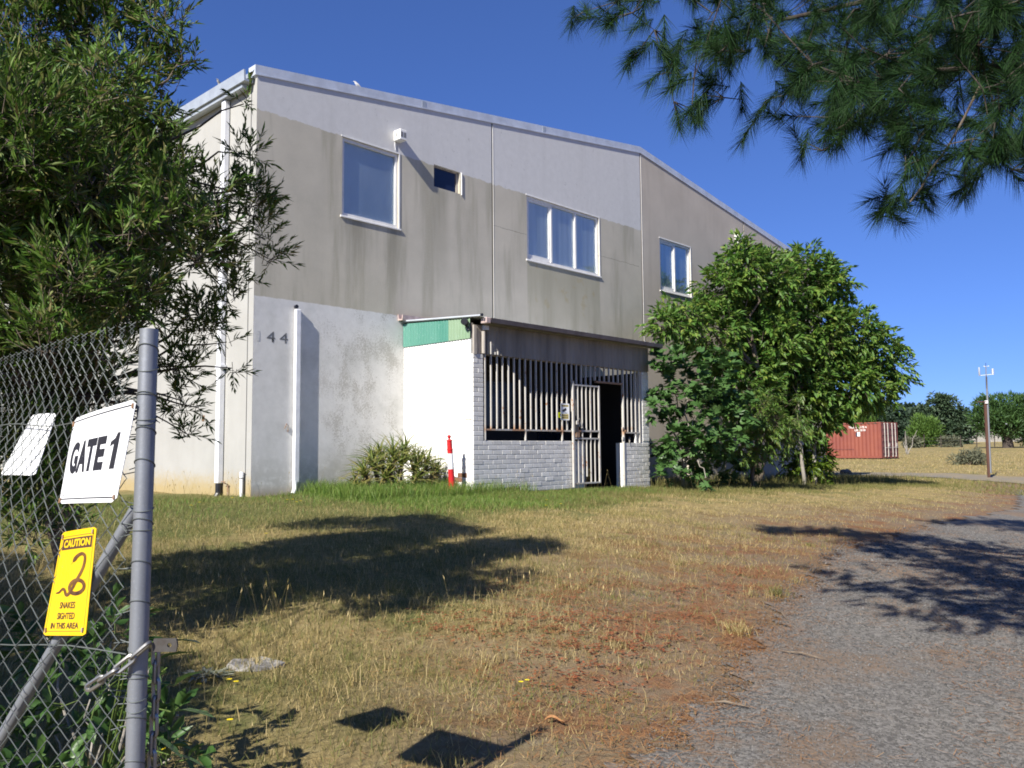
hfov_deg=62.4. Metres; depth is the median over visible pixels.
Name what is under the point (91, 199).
willow leaved tree
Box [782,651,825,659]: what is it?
stick
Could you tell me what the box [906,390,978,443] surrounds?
broad tree
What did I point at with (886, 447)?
door
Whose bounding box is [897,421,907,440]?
dark tree
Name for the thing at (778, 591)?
grass tussock
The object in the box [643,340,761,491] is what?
fig tree
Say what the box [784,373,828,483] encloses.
pale sapling
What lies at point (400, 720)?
green weeds
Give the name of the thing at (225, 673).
silver weed
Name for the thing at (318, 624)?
seed stalks
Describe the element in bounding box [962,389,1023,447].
umbrella pine
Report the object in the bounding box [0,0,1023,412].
sky
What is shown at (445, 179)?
vent window
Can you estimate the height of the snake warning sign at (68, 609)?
0.295 m
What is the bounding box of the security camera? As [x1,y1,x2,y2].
[461,318,469,330]
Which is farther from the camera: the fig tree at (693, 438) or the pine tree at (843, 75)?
the fig tree at (693, 438)
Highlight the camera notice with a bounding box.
[561,403,568,419]
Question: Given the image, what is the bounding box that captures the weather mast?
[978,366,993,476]
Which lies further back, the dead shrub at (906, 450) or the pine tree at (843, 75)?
the dead shrub at (906, 450)
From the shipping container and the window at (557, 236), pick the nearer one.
the window at (557, 236)
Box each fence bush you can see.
[901,435,923,447]
[936,435,963,446]
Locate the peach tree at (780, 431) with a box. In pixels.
[709,380,821,486]
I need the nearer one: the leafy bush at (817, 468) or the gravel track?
the leafy bush at (817, 468)
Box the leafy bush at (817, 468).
[775,439,839,485]
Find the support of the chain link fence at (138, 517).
on the ground at (920, 518)
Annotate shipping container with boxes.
[826,422,898,457]
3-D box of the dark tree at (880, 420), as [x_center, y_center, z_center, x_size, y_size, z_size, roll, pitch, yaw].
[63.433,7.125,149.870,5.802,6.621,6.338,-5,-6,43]
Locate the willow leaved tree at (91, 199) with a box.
[0,0,304,577]
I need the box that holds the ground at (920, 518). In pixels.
[0,442,1023,767]
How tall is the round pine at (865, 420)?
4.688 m
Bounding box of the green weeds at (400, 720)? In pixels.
[14,520,814,728]
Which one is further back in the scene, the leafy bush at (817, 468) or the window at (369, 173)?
the leafy bush at (817, 468)
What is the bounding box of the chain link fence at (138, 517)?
[0,322,177,767]
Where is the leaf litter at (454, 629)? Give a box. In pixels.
[350,559,782,714]
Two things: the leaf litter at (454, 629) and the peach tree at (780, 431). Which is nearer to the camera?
the leaf litter at (454, 629)
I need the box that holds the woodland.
[852,401,966,424]
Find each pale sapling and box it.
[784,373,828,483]
[812,380,838,483]
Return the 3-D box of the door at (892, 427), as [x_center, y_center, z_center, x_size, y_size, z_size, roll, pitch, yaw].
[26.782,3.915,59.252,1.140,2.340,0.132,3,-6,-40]
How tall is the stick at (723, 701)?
0.022 m
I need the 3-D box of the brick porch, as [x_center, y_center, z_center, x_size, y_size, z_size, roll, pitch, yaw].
[0.610,0.796,17.436,2.218,4.110,5.792,-5,-6,43]
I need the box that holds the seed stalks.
[12,466,896,682]
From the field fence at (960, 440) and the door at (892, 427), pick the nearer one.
the door at (892, 427)
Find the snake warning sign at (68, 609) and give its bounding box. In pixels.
[43,527,96,635]
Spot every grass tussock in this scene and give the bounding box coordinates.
[717,615,757,638]
[763,584,800,597]
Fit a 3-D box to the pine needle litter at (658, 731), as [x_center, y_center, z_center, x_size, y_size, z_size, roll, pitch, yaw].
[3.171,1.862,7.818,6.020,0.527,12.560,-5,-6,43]
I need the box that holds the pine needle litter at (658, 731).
[305,513,1023,767]
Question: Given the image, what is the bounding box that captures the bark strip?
[545,715,569,722]
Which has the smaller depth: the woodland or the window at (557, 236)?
the window at (557, 236)
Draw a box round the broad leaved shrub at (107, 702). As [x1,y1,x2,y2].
[0,582,219,767]
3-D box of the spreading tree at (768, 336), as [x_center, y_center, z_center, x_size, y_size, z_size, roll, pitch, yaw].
[7.016,-0.596,23.590,10.450,7.047,3.834,2,-5,-31]
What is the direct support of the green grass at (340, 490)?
on the ground at (920, 518)
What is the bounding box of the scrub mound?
[945,446,986,464]
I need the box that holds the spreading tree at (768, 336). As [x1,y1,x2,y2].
[634,228,925,481]
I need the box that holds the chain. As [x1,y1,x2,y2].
[84,641,160,767]
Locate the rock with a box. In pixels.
[839,469,851,473]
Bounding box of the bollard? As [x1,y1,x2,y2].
[446,435,454,489]
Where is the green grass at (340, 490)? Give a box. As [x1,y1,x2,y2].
[2,476,680,537]
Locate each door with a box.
[881,423,891,456]
[889,423,897,456]
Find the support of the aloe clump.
on the ground at (920, 518)
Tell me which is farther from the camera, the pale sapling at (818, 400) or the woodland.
the woodland
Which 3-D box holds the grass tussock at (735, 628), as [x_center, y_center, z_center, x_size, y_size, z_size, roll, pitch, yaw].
[1.581,1.695,5.914,0.333,0.142,0.419,1,-5,-18]
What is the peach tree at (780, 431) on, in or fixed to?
on the ground at (920, 518)
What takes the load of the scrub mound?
on the ground at (920, 518)
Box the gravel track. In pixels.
[828,471,1023,483]
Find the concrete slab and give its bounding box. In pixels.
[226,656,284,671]
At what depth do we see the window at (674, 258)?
23.70 m
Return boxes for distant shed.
[966,423,1021,441]
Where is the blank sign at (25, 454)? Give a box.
[1,413,55,475]
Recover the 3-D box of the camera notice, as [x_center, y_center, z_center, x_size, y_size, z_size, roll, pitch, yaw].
[1.042,0.550,16.706,0.023,0.330,0.265,-5,-6,43]
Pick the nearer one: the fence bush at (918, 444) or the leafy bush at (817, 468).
the leafy bush at (817, 468)
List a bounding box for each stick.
[705,700,748,706]
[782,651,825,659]
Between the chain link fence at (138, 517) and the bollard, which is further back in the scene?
the bollard
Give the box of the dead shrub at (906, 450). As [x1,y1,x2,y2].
[903,431,916,453]
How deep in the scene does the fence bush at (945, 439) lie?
96.10 m
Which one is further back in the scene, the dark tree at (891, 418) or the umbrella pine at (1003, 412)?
the dark tree at (891, 418)
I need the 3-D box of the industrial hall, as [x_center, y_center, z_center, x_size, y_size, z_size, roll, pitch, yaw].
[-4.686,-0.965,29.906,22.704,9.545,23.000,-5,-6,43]
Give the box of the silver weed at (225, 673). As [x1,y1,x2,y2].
[183,666,234,683]
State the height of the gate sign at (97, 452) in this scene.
0.286 m
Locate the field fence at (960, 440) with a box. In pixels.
[898,434,1021,447]
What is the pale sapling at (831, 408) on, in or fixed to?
on the ground at (920, 518)
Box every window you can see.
[340,134,400,230]
[434,166,461,194]
[526,194,601,277]
[659,237,692,298]
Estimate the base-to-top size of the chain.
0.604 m
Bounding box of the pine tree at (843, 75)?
[557,0,1023,240]
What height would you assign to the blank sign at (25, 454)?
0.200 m
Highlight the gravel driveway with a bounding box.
[604,490,1023,767]
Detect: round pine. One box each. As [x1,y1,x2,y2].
[843,410,876,422]
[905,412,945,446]
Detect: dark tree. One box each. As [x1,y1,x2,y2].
[874,414,885,421]
[877,414,901,427]
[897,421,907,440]
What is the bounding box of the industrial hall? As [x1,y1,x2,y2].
[0,64,826,496]
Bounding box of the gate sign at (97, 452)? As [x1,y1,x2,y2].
[58,400,135,503]
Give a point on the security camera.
(464, 321)
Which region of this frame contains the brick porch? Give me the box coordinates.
[398,313,662,491]
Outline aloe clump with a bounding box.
[334,429,447,489]

